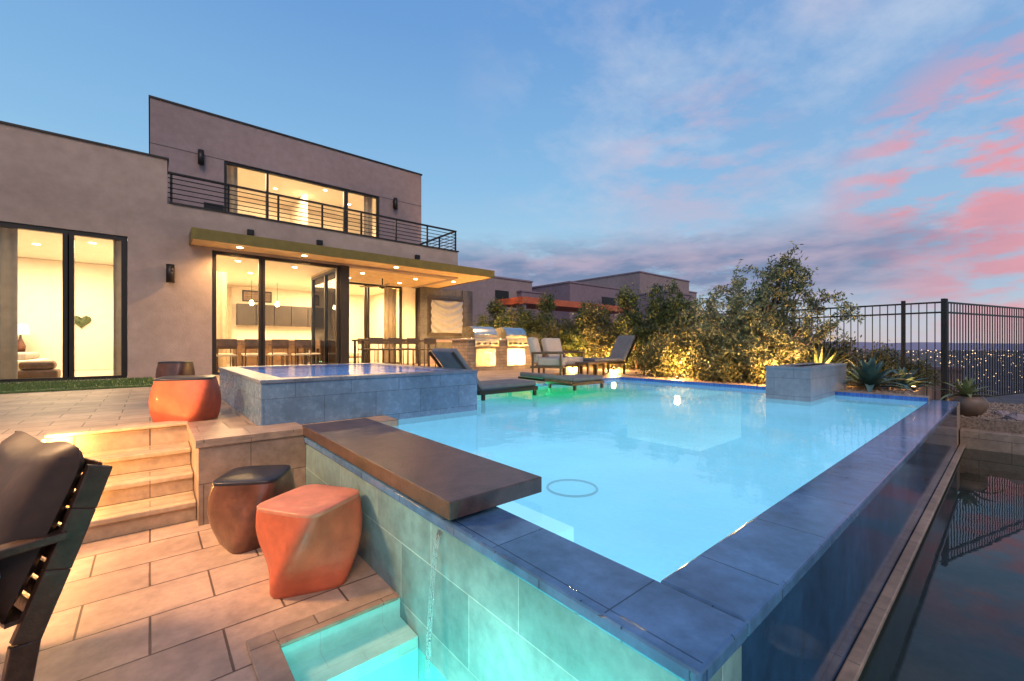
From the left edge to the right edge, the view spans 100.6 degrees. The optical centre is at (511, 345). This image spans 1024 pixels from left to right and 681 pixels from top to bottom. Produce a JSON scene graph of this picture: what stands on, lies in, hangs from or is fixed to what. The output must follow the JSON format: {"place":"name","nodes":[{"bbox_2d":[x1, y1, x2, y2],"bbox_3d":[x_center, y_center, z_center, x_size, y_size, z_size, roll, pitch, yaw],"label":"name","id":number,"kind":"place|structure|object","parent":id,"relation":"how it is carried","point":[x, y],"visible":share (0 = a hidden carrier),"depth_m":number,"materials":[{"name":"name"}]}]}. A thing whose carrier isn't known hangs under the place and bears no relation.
{"place":"outdoors","nodes":[
{"label":"outdoors","id":0,"kind":"place"},
{"bbox_2d":[0,520,399,680],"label":"patio","id":1,"kind":"structure","parent":0,"point":[190,601],"depth_m":2.13,"materials":[{"name":"tile"}]},
{"bbox_2d":[0,431,112,680],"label":"patio armchair","id":2,"kind":"object","parent":1,"relation":"on","point":[40,481],"visible":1,"depth_m":1.55,"materials":[{"name":"brown metal"}]},
{"bbox_2d":[207,465,295,553],"bbox_3d":[-1.760,1.093,2.901,0.453,0.453,0.453,0,0,9],"label":"garden stool","id":3,"kind":"object","parent":1,"relation":"on","point":[237,495],"visible":0.77,"depth_m":2.71,"materials":[{"name":"brown ceramic"}]},
{"bbox_2d":[256,484,361,598],"bbox_3d":[-1.152,1.093,2.434,0.490,0.453,0.490,0,0,37],"label":"garden stool","id":4,"kind":"object","parent":1,"relation":"on","point":[309,536],"visible":1,"depth_m":2.27,"materials":[{"name":"orange ceramic"}]},
{"bbox_2d":[245,586,417,680],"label":"catch basin","id":5,"kind":"object","parent":1,"relation":"in","point":[372,636],"visible":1,"depth_m":1.98,"materials":[{"name":"tile"}]},
{"bbox_2d":[0,364,651,519],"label":"patio","id":6,"kind":"structure","parent":0,"point":[38,415],"depth_m":4.43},
{"bbox_2d":[0,376,153,393],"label":"lawn","id":7,"kind":"structure","parent":6,"relation":"on","point":[41,386],"depth_m":7.25,"materials":[{"name":"green plant"}]},
{"bbox_2d":[44,421,195,543],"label":"stone steps","id":8,"kind":"structure","parent":6,"relation":"on","point":[148,488],"depth_m":3.27,"materials":[{"name":"stone"}]},
{"bbox_2d":[155,361,194,377],"bbox_3d":[-4.622,0.469,5.849,0.375,0.503,0.375,0,0,4],"label":"garden stool","id":9,"kind":"object","parent":6,"relation":"on","point":[172,368],"visible":0.48,"depth_m":5.70,"materials":[{"name":"brown metal"}]},
{"bbox_2d":[149,375,220,421],"bbox_3d":[-3.119,0.508,4.082,0.484,0.423,0.484,0,0,-17],"label":"garden stool","id":10,"kind":"object","parent":6,"relation":"on","point":[191,398],"visible":0.99,"depth_m":3.88,"materials":[{"name":"orange ceramic"}]},
{"bbox_2d":[187,419,305,525],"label":"retaining wall","id":11,"kind":"structure","parent":6,"relation":"on","point":[219,447],"depth_m":3.34,"materials":[{"name":"beige tile"}]},
{"bbox_2d":[0,95,494,383],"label":"modern house","id":12,"kind":"structure","parent":6,"relation":"on","point":[291,232],"depth_m":11.50,"materials":[{"name":"beige paint"}]},
{"bbox_2d":[0,227,17,378],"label":"curtain","id":13,"kind":"object","parent":12,"relation":"hanging from","point":[8,303],"visible":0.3,"depth_m":8.19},
{"bbox_2d":[18,323,29,351],"bbox_3d":[-12.751,0.067,11.011,0.550,1.254,0.500,0,0,-40],"label":"table lamp","id":14,"kind":"object","parent":12,"relation":"on","point":[23,329],"visible":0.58,"depth_m":10.96,"materials":[{"name":"fabric"}]},
{"bbox_2d":[18,352,50,369],"bbox_3d":[-11.773,0.427,9.283,2.140,0.534,2.240,0,0,-40],"label":"bed","id":15,"kind":"object","parent":12,"relation":"in","point":[28,356],"visible":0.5,"depth_m":9.54,"materials":[{"name":"beige fabric"}]},
{"bbox_2d":[18,361,60,378],"bbox_3d":[-9.742,0.505,8.747,0.600,0.370,0.450,0,0,-40],"label":"ottoman","id":16,"kind":"object","parent":12,"relation":"on","point":[38,369],"visible":0.76,"depth_m":8.61,"materials":[{"name":"brown fabric"}]},
{"bbox_2d":[0,221,126,382],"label":"sliding door","id":17,"kind":"structure","parent":12,"relation":"in","point":[68,236],"depth_m":8.46,"materials":[{"name":"brown metal"}]},
{"bbox_2d":[75,315,90,328],"bbox_3d":[-12.102,-0.654,11.953,0.400,0.373,0.088,0,0,-40],"label":"heart decoration","id":18,"kind":"object","parent":12,"relation":"attached to","point":[80,322],"visible":0.88,"depth_m":11.96,"materials":[{"name":"green plant"}]},
{"bbox_2d":[113,240,127,375],"bbox_3d":[-8.424,-0.800,9.244,0.350,2.960,0.069,0,0,-40],"label":"curtain","id":19,"kind":"object","parent":12,"relation":"hanging from","point":[116,307],"visible":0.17,"depth_m":9.19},
{"bbox_2d":[216,271,226,366],"bbox_3d":[-8.918,-0.750,12.370,1.050,2.860,0.070,0,0,-40],"label":"curtain","id":20,"kind":"object","parent":12,"relation":"hanging from","point":[221,305],"visible":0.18,"depth_m":12.62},
{"bbox_2d":[216,339,236,371],"bbox_3d":[-7.412,0.264,11.025,0.440,0.860,0.440,0,0,-40],"label":"dining chair","id":21,"kind":"object","parent":12,"relation":"on","point":[226,343],"visible":0.81,"depth_m":10.88,"materials":[{"name":"wood"}]},
{"bbox_2d":[227,286,230,363],"bbox_3d":[-10.736,-0.750,15.549,0.800,2.860,0.069,0,0,-40],"label":"curtain","id":22,"kind":"object","parent":12,"relation":"hanging from","point":[228,316],"visible":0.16,"depth_m":15.78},
{"bbox_2d":[227,165,237,212],"bbox_3d":[-8.566,-4.215,12.998,0.300,2.630,0.069,0,0,-40],"label":"curtain","id":23,"kind":"object","parent":12,"relation":"hanging from","point":[232,175],"visible":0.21,"depth_m":13.04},
{"bbox_2d":[242,339,257,365],"bbox_3d":[-6.955,0.264,11.414,0.440,0.860,0.440,0,0,-40],"label":"dining chair","id":24,"kind":"object","parent":12,"relation":"on","point":[250,343],"visible":0.52,"depth_m":11.20,"materials":[{"name":"brown wood"}]},
{"bbox_2d":[242,290,271,302],"bbox_3d":[-9.987,-1.915,16.674,1.000,0.430,0.053,0,0,-40],"label":"framed picture","id":25,"kind":"object","parent":12,"relation":"attached to","point":[246,295],"visible":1,"depth_m":16.58,"materials":[{"name":"black metal"}]},
{"bbox_2d":[216,343,305,370],"bbox_3d":[-7.180,0.319,12.141,2.300,0.750,0.950,0,0,-40],"label":"dining table","id":26,"kind":"object","parent":12,"relation":"in","point":[297,358],"visible":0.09,"depth_m":12.50,"materials":[{"name":"brown wood"}]},
{"bbox_2d":[233,338,308,365],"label":"kitchen island","id":27,"kind":"structure","parent":12,"relation":"on","point":[251,360],"depth_m":14.90,"materials":[{"name":"brown wood"}]},
{"bbox_2d":[236,303,310,361],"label":"kitchen cabinets","id":28,"kind":"object","parent":12,"relation":"on","point":[246,314],"visible":0.39,"depth_m":16.82,"materials":[{"name":"beige wood"}]},
{"bbox_2d":[212,250,339,374],"bbox_3d":[-5.940,-0.765,10.938,2.910,2.919,0.100,0,0,-40],"label":"sliding door","id":29,"kind":"structure","parent":12,"relation":"in","point":[261,259],"depth_m":10.61,"materials":[{"name":"brown metal"}]},
{"bbox_2d":[266,339,288,365],"bbox_3d":[-6.531,0.264,11.841,0.440,0.860,0.440,0,0,41],"label":"dining chair","id":30,"kind":"object","parent":12,"relation":"on","point":[280,343],"visible":0.9,"depth_m":11.73,"materials":[{"name":"brown wood"}]},
{"bbox_2d":[291,339,311,364],"bbox_3d":[-6.041,0.264,12.191,0.440,0.860,0.440,0,0,-40],"label":"dining chair","id":31,"kind":"object","parent":12,"relation":"on","point":[302,344],"visible":0.9,"depth_m":12.04,"materials":[{"name":"brown wood"}]},
{"bbox_2d":[224,161,378,236],"bbox_3d":[-6.720,-4.163,14.108,4.730,2.563,0.100,0,0,-40],"label":"upper window","id":32,"kind":"structure","parent":12,"relation":"in","point":[345,192],"depth_m":13.94,"materials":[{"name":"brown metal"}]},
{"bbox_2d":[311,268,334,364],"bbox_3d":[-5.740,-0.767,13.072,0.100,2.915,2.610,0,0,-40],"label":"sliding door","id":33,"kind":"structure","parent":12,"relation":"in","point":[322,285],"depth_m":13.19,"materials":[{"name":"brown metal"}]},
{"bbox_2d":[306,340,360,362],"bbox_3d":[-6.895,0.240,16.898,2.200,0.909,0.976,0,0,-40],"label":"sofa","id":34,"kind":"object","parent":12,"relation":"in","point":[351,349],"visible":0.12,"depth_m":17.43,"materials":[{"name":"beige fabric"}]},
{"bbox_2d":[364,197,371,235],"bbox_3d":[-5.329,-4.215,15.752,0.300,2.630,0.069,0,0,-40],"label":"curtain","id":35,"kind":"object","parent":12,"relation":"hanging from","point":[368,204],"visible":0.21,"depth_m":15.74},
{"bbox_2d":[349,282,401,363],"bbox_3d":[-5.406,-0.767,15.187,3.130,2.915,0.100,0,0,-40],"label":"sliding door","id":36,"kind":"structure","parent":12,"relation":"in","point":[366,289],"depth_m":15.32,"materials":[{"name":"brown metal"}]},
{"bbox_2d":[384,288,396,362],"bbox_3d":[-4.622,-0.750,16.156,0.500,2.860,0.069,0,0,-40],"label":"curtain","id":37,"kind":"object","parent":12,"relation":"hanging from","point":[390,312],"visible":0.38,"depth_m":16.16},
{"bbox_2d":[218,363,477,425],"bbox_3d":[-2.234,0.960,5.511,2.300,1.320,2.930,0,0,-40],"label":"spa","id":38,"kind":"object","parent":6,"relation":"on","point":[258,398],"visible":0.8,"depth_m":4.31,"materials":[{"name":"blue stone"}]},
{"bbox_2d":[242,364,444,377],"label":"water","id":39,"kind":"structure","parent":38,"relation":"in","point":[308,371],"depth_m":5.18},
{"bbox_2d":[364,338,382,362],"bbox_3d":[-4.152,0.245,12.749,0.440,0.950,0.440,0,0,-40],"label":"bar stool","id":40,"kind":"object","parent":6,"relation":"on","point":[375,340],"visible":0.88,"depth_m":12.60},
{"bbox_2d":[351,339,429,365],"bbox_3d":[-3.855,0.270,13.789,2.400,0.900,0.800,0,0,-40],"label":"patio table","id":41,"kind":"object","parent":6,"relation":"on","point":[362,349],"visible":0.59,"depth_m":13.29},
{"bbox_2d":[383,338,401,363],"bbox_3d":[-3.695,0.245,13.138,0.440,0.950,0.440,0,0,-40],"label":"bar stool","id":42,"kind":"object","parent":6,"relation":"on","point":[394,340],"visible":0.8,"depth_m":12.99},
{"bbox_2d":[402,338,419,365],"bbox_3d":[-3.238,0.245,13.526,0.440,0.950,0.440,0,0,-40],"label":"bar stool","id":43,"kind":"object","parent":6,"relation":"on","point":[413,340],"visible":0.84,"depth_m":13.40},
{"bbox_2d":[419,338,435,366],"bbox_3d":[-2.781,0.245,13.915,0.440,0.950,0.440,0,0,-40],"label":"bar stool","id":44,"kind":"object","parent":6,"relation":"on","point":[429,340],"visible":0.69,"depth_m":13.73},
{"bbox_2d":[417,287,472,363],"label":"fireplace wall","id":45,"kind":"structure","parent":6,"relation":"on","point":[423,293],"depth_m":16.92,"materials":[{"name":"grey stone"}]},
{"bbox_2d":[427,297,463,335],"bbox_3d":[-2.625,-1.140,17.127,1.700,1.520,0.190,0,0,-40],"label":"wall art panel","id":46,"kind":"object","parent":45,"relation":"attached to","point":[445,316],"visible":1,"depth_m":17.03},
{"bbox_2d":[473,314,496,326],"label":"column shrub","id":47,"kind":"object","parent":6,"relation":"on","point":[481,323],"visible":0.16,"depth_m":17.27,"materials":[{"name":"green plant"}]},
{"bbox_2d":[450,338,535,370],"bbox_3d":[-0.478,0.265,12.883,2.730,0.910,0.859,0,0,-40],"label":"outdoor kitchen counter","id":48,"kind":"object","parent":6,"relation":"on","point":[502,356],"visible":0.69,"depth_m":12.32,"materials":[{"name":"stone"}]},
{"bbox_2d":[461,326,498,346],"bbox_3d":[-0.922,-0.255,12.333,0.840,0.580,0.780,0,0,-40],"label":"gas grill","id":49,"kind":"object","parent":48,"relation":"in","point":[484,336],"visible":0.95,"depth_m":12.09,"materials":[{"name":"silver metal"}]},
{"bbox_2d":[475,349,485,366],"bbox_3d":[-0.877,0.350,12.017,0.340,0.500,0.057,0,0,-40],"label":"cabinet door","id":50,"kind":"structure","parent":48,"relation":"in","point":[480,354],"depth_m":12.02,"materials":[{"name":"silver metal"}]},
{"bbox_2d":[486,349,495,365],"bbox_3d":[-0.602,0.350,12.250,0.340,0.500,0.057,0,0,-40],"label":"cabinet door","id":51,"kind":"structure","parent":48,"relation":"in","point":[490,353],"depth_m":12.26,"materials":[{"name":"silver metal"}]},
{"bbox_2d":[495,327,527,346],"bbox_3d":[-0.039,-0.255,13.084,0.840,0.580,0.780,0,0,-40],"label":"gas grill","id":52,"kind":"object","parent":48,"relation":"in","point":[515,337],"visible":0.84,"depth_m":12.83,"materials":[{"name":"silver metal"}]},
{"bbox_2d":[507,349,515,365],"bbox_3d":[-0.001,0.350,12.762,0.340,0.500,0.057,0,0,-40],"label":"cabinet door","id":53,"kind":"structure","parent":48,"relation":"in","point":[511,353],"depth_m":12.76,"materials":[{"name":"silver metal"}]},
{"bbox_2d":[516,349,524,364],"bbox_3d":[0.273,0.350,12.995,0.340,0.500,0.057,0,0,-40],"label":"cabinet door","id":54,"kind":"structure","parent":48,"relation":"in","point":[520,353],"depth_m":13.00,"materials":[{"name":"silver metal"}]},
{"bbox_2d":[483,297,509,328],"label":"column shrub","id":55,"kind":"object","parent":6,"relation":"on","point":[495,307],"visible":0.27,"depth_m":17.86,"materials":[{"name":"green plant"}]},
{"bbox_2d":[488,311,511,328],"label":"column shrub","id":56,"kind":"object","parent":6,"relation":"on","point":[502,321],"visible":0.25,"depth_m":16.07,"materials":[{"name":"green plant"}]},
{"bbox_2d":[505,299,535,327],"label":"column shrub","id":57,"kind":"object","parent":6,"relation":"on","point":[511,314],"visible":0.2,"depth_m":17.08,"materials":[{"name":"green plant"}]},
{"bbox_2d":[510,309,538,336],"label":"column shrub","id":58,"kind":"object","parent":6,"relation":"on","point":[527,321],"visible":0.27,"depth_m":16.28,"materials":[{"name":"green plant"}]},
{"bbox_2d":[533,290,559,337],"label":"column shrub","id":59,"kind":"object","parent":6,"relation":"on","point":[546,307],"visible":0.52,"depth_m":15.85,"materials":[{"name":"green plant"}]},
{"bbox_2d":[527,337,567,374],"bbox_3d":[0.840,0.266,10.012,0.876,0.909,0.800,0,0,15],"label":"armchair","id":60,"kind":"object","parent":6,"relation":"on","point":[560,362],"visible":0.97,"depth_m":9.71,"materials":[{"name":"fabric"}]},
{"bbox_2d":[539,313,579,356],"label":"column shrub","id":61,"kind":"object","parent":6,"relation":"on","point":[563,327],"visible":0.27,"depth_m":15.04,"materials":[{"name":"green plant"}]},
{"bbox_2d":[541,338,584,374],"bbox_3d":[1.264,0.266,10.776,0.875,0.909,0.800,0,0,45],"label":"armchair","id":62,"kind":"object","parent":6,"relation":"on","point":[551,344],"visible":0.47,"depth_m":10.78,"materials":[{"name":"fabric"}]},
{"bbox_2d":[553,327,588,356],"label":"column shrub","id":63,"kind":"object","parent":6,"relation":"on","point":[568,344],"visible":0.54,"depth_m":14.45,"materials":[{"name":"green plant"}]},
{"bbox_2d":[569,299,595,365],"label":"column shrub","id":64,"kind":"object","parent":6,"relation":"on","point":[579,325],"visible":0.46,"depth_m":14.43,"materials":[{"name":"green plant"}]},
{"bbox_2d":[575,361,606,375],"bbox_3d":[1.875,0.555,10.064,0.700,0.330,0.400,0,0,-40],"label":"side table","id":65,"kind":"object","parent":6,"relation":"on","point":[588,363],"visible":0.95,"depth_m":9.97,"materials":[{"name":"brown wood"}]},
{"bbox_2d":[577,297,623,366],"bbox_3d":[2.966,-0.455,14.025,1.575,2.360,1.659,0,0,-40],"label":"column shrub","id":66,"kind":"object","parent":6,"relation":"on","point":[594,319],"visible":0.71,"depth_m":13.83,"materials":[{"name":"green plant"}]},
{"bbox_2d":[586,330,622,367],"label":"column shrub","id":67,"kind":"object","parent":6,"relation":"on","point":[606,350],"visible":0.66,"depth_m":13.24,"materials":[{"name":"green plant"}]},
{"bbox_2d":[580,335,636,374],"bbox_3d":[2.474,0.229,10.925,1.395,0.983,0.640,0,0,-28],"label":"chaise lounge","id":68,"kind":"object","parent":6,"relation":"on","point":[622,346],"visible":0.81,"depth_m":10.92,"materials":[{"name":"fabric"}]},
{"bbox_2d":[603,283,651,367],"bbox_3d":[3.710,-0.617,13.254,1.266,2.686,1.651,0,0,-40],"label":"column shrub","id":69,"kind":"object","parent":6,"relation":"on","point":[625,299],"visible":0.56,"depth_m":13.15,"materials":[{"name":"green plant"}]},
{"bbox_2d":[620,325,651,369],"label":"column shrub","id":70,"kind":"object","parent":6,"relation":"on","point":[639,343],"visible":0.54,"depth_m":12.47,"materials":[{"name":"green plant"}]},
{"bbox_2d":[640,282,672,357],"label":"column shrub","id":71,"kind":"object","parent":6,"relation":"on","point":[657,308],"visible":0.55,"depth_m":12.31,"materials":[{"name":"green plant"}]},
{"bbox_2d":[663,279,686,337],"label":"column shrub","id":72,"kind":"object","parent":6,"relation":"on","point":[673,307],"visible":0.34,"depth_m":11.93,"materials":[{"name":"green plant"}]},
{"bbox_2d":[0,0,1023,343],"label":"sky","id":73,"kind":"structure","parent":0,"point":[558,141],"materials":[{"name":"blue"}]},
{"bbox_2d":[61,350,1023,403],"bbox_3d":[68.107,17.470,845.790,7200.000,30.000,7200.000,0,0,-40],"label":"ground","id":74,"kind":"structure","parent":0,"point":[1015,399],"depth_m":653.58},
{"bbox_2d":[440,276,532,325],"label":"neighbour house","id":75,"kind":"structure","parent":74,"relation":"on","point":[486,291],"depth_m":24.13,"materials":[{"name":"paint"}]},
{"bbox_2d":[494,296,631,320],"bbox_3d":[2.786,0.210,20.595,7.800,4.420,1.900,0,0,-40],"label":"patio cover","id":76,"kind":"object","parent":74,"relation":"on","point":[561,305],"visible":0.31,"depth_m":18.93,"materials":[{"name":"orange paint"}]},
{"bbox_2d":[516,281,628,323],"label":"neighbour house","id":77,"kind":"structure","parent":74,"relation":"on","point":[573,291],"depth_m":25.88,"materials":[{"name":"grey paint"}]},
{"bbox_2d":[304,376,957,680],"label":"swimming pool","id":78,"kind":"structure","parent":74,"relation":"on","point":[791,586],"depth_m":1.68,"materials":[{"name":"grey ceramic"}]},
{"bbox_2d":[302,418,541,519],"bbox_3d":[-0.805,0.719,2.867,0.550,0.101,2.310,0,0,-40],"label":"stone counter","id":79,"kind":"object","parent":78,"relation":"on","point":[447,482],"visible":1,"depth_m":2.33,"materials":[{"name":"brown stone"}]},
{"bbox_2d":[424,531,441,678],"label":"water stream","id":80,"kind":"structure","parent":78,"relation":"attached to","point":[431,605],"depth_m":1.89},
{"bbox_2d":[428,348,537,400],"bbox_3d":[-0.403,0.500,6.419,1.593,0.920,0.640,0,0,-40],"label":"chaise lounge","id":81,"kind":"object","parent":78,"relation":"on","point":[449,357],"visible":0.69,"depth_m":6.13,"materials":[{"name":"fabric"}]},
{"bbox_2d":[518,372,603,390],"bbox_3d":[0.907,0.707,7.600,1.569,0.505,0.640,0,0,-40],"label":"chaise lounge","id":82,"kind":"object","parent":78,"relation":"on","point":[574,380],"visible":0.95,"depth_m":7.39,"materials":[{"name":"fabric"}]},
{"bbox_2d":[394,380,926,582],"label":"water","id":83,"kind":"structure","parent":78,"relation":"in","point":[658,481],"depth_m":3.16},
{"bbox_2d":[765,363,846,401],"bbox_3d":[4.684,0.933,6.717,1.980,1.275,0.580,0,0,-40],"label":"planter","id":84,"kind":"object","parent":78,"relation":"in","point":[808,382],"visible":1,"depth_m":6.15,"materials":[{"name":"grey stone"}]},
{"bbox_2d":[574,271,696,307],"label":"neighbour house","id":85,"kind":"structure","parent":74,"relation":"on","point":[641,281],"depth_m":31.59,"materials":[{"name":"paint"}]},
{"bbox_2d":[621,290,692,319],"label":"neighbour house","id":86,"kind":"structure","parent":74,"relation":"on","point":[685,295],"depth_m":24.14,"materials":[{"name":"grey paint"}]},
{"bbox_2d":[635,375,1023,447],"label":"gravel bed","id":87,"kind":"object","parent":74,"relation":"on","point":[991,425],"visible":0.03,"depth_m":6.15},
{"bbox_2d":[634,327,687,375],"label":"shrub","id":88,"kind":"object","parent":87,"relation":"on","point":[643,361],"visible":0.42,"depth_m":10.45,"materials":[{"name":"green plant"}]},
{"bbox_2d":[642,333,692,377],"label":"shrub","id":89,"kind":"object","parent":87,"relation":"on","point":[666,355],"visible":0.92,"depth_m":9.82,"materials":[{"name":"green plant"}]},
{"bbox_2d":[649,313,710,354],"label":"shrub","id":90,"kind":"object","parent":87,"relation":"on","point":[679,329],"visible":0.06,"depth_m":11.04,"materials":[{"name":"green plant"}]},
{"bbox_2d":[673,297,706,332],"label":"column shrub","id":91,"kind":"object","parent":87,"relation":"on","point":[688,307],"visible":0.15,"depth_m":11.45,"materials":[{"name":"green plant"}]},
{"bbox_2d":[665,315,738,378],"bbox_3d":[4.753,-0.057,10.082,1.902,1.653,2.007,0,0,-25],"label":"shrub","id":92,"kind":"object","parent":87,"relation":"on","point":[689,328],"visible":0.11,"depth_m":10.16,"materials":[{"name":"green plant"}]},
{"bbox_2d":[674,332,730,380],"bbox_3d":[4.135,0.212,9.096,1.338,1.102,1.268,0,0,-40],"label":"shrub","id":93,"kind":"object","parent":87,"relation":"on","point":[696,350],"visible":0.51,"depth_m":9.08,"materials":[{"name":"green plant"}]},
{"bbox_2d":[694,335,747,382],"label":"shrub","id":94,"kind":"object","parent":87,"relation":"on","point":[724,360],"visible":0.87,"depth_m":8.49,"materials":[{"name":"green plant"}]},
{"bbox_2d":[689,313,752,380],"bbox_3d":[4.719,-0.003,9.277,1.775,1.543,1.873,0,0,6],"label":"shrub","id":95,"kind":"object","parent":87,"relation":"on","point":[746,377],"visible":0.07,"depth_m":9.05,"materials":[{"name":"green plant"}]},
{"bbox_2d":[743,347,786,383],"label":"shrub","id":96,"kind":"object","parent":87,"relation":"on","point":[754,377],"visible":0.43,"depth_m":8.02,"materials":[{"name":"green plant"}]},
{"bbox_2d":[676,241,864,384],"bbox_3d":[4.803,-0.601,8.263,1.720,2.741,3.251,0,0,-40],"label":"olive tree","id":97,"kind":"object","parent":87,"relation":"on","point":[759,333],"visible":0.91,"depth_m":8.05,"materials":[{"name":"green plant"}]},
{"bbox_2d":[793,346,861,381],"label":"agave","id":98,"kind":"object","parent":87,"relation":"on","point":[818,355],"visible":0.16,"depth_m":8.05,"materials":[{"name":"green plant"}]},
{"bbox_2d":[713,298,945,400],"bbox_3d":[6.035,0.165,8.648,0.056,1.910,3.906,0,0,-40],"label":"metal fence","id":99,"kind":"object","parent":87,"relation":"on","point":[903,313],"visible":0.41,"depth_m":7.53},
{"bbox_2d":[810,330,868,380],"bbox_3d":[6.809,0.212,8.768,1.338,1.102,1.268,0,0,31],"label":"shrub","id":100,"kind":"object","parent":87,"relation":"on","point":[840,350],"visible":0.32,"depth_m":8.60,"materials":[{"name":"green plant"}]},
{"bbox_2d":[842,356,916,394],"bbox_3d":[6.027,0.555,7.134,1.351,0.780,1.228,0,0,-25],"label":"agave","id":101,"kind":"object","parent":87,"relation":"on","point":[869,378],"visible":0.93,"depth_m":7.02,"materials":[{"name":"green plant"}]},
{"bbox_2d":[855,340,914,384],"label":"shrub","id":102,"kind":"object","parent":87,"relation":"on","point":[883,357],"visible":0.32,"depth_m":8.04,"materials":[{"name":"green plant"}]},
{"bbox_2d":[882,366,940,392],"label":"agave","id":103,"kind":"object","parent":87,"relation":"on","point":[908,383],"visible":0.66,"depth_m":7.25,"materials":[{"name":"green plant"}]},
{"bbox_2d":[891,354,940,386],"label":"shrub","id":104,"kind":"object","parent":87,"relation":"on","point":[922,370],"visible":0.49,"depth_m":7.68,"materials":[{"name":"green plant"}]},
{"bbox_2d":[946,298,1023,397],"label":"metal fence","id":105,"kind":"object","parent":87,"relation":"on","point":[968,314],"visible":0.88,"depth_m":7.80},
{"bbox_2d":[847,365,964,399],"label":"garden wall","id":106,"kind":"structure","parent":74,"relation":"on","point":[938,393],"depth_m":8.13,"materials":[{"name":"paint"}]},
{"bbox_2d":[835,428,1023,680],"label":"overflow basin","id":107,"kind":"object","parent":74,"relation":"on","point":[949,605],"visible":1,"depth_m":3.39,"materials":[{"name":"paint"}]},
{"bbox_2d":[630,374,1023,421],"bbox_3d":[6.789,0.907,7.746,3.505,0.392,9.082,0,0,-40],"label":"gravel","id":108,"kind":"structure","parent":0,"point":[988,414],"depth_m":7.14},
{"bbox_2d":[934,377,1002,416],"bbox_3d":[6.925,0.770,6.516,0.754,0.600,0.691,0,0,18],"label":"potted agave","id":109,"kind":"object","parent":108,"relation":"on","point":[973,405],"visible":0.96,"depth_m":6.39,"materials":[{"name":"plant"}]},
{"bbox_2d":[822,341,1022,350],"bbox_3d":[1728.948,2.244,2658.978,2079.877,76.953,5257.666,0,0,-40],"label":"hills","id":110,"kind":"structure","parent":0,"point":[922,345],"depth_m":2908.52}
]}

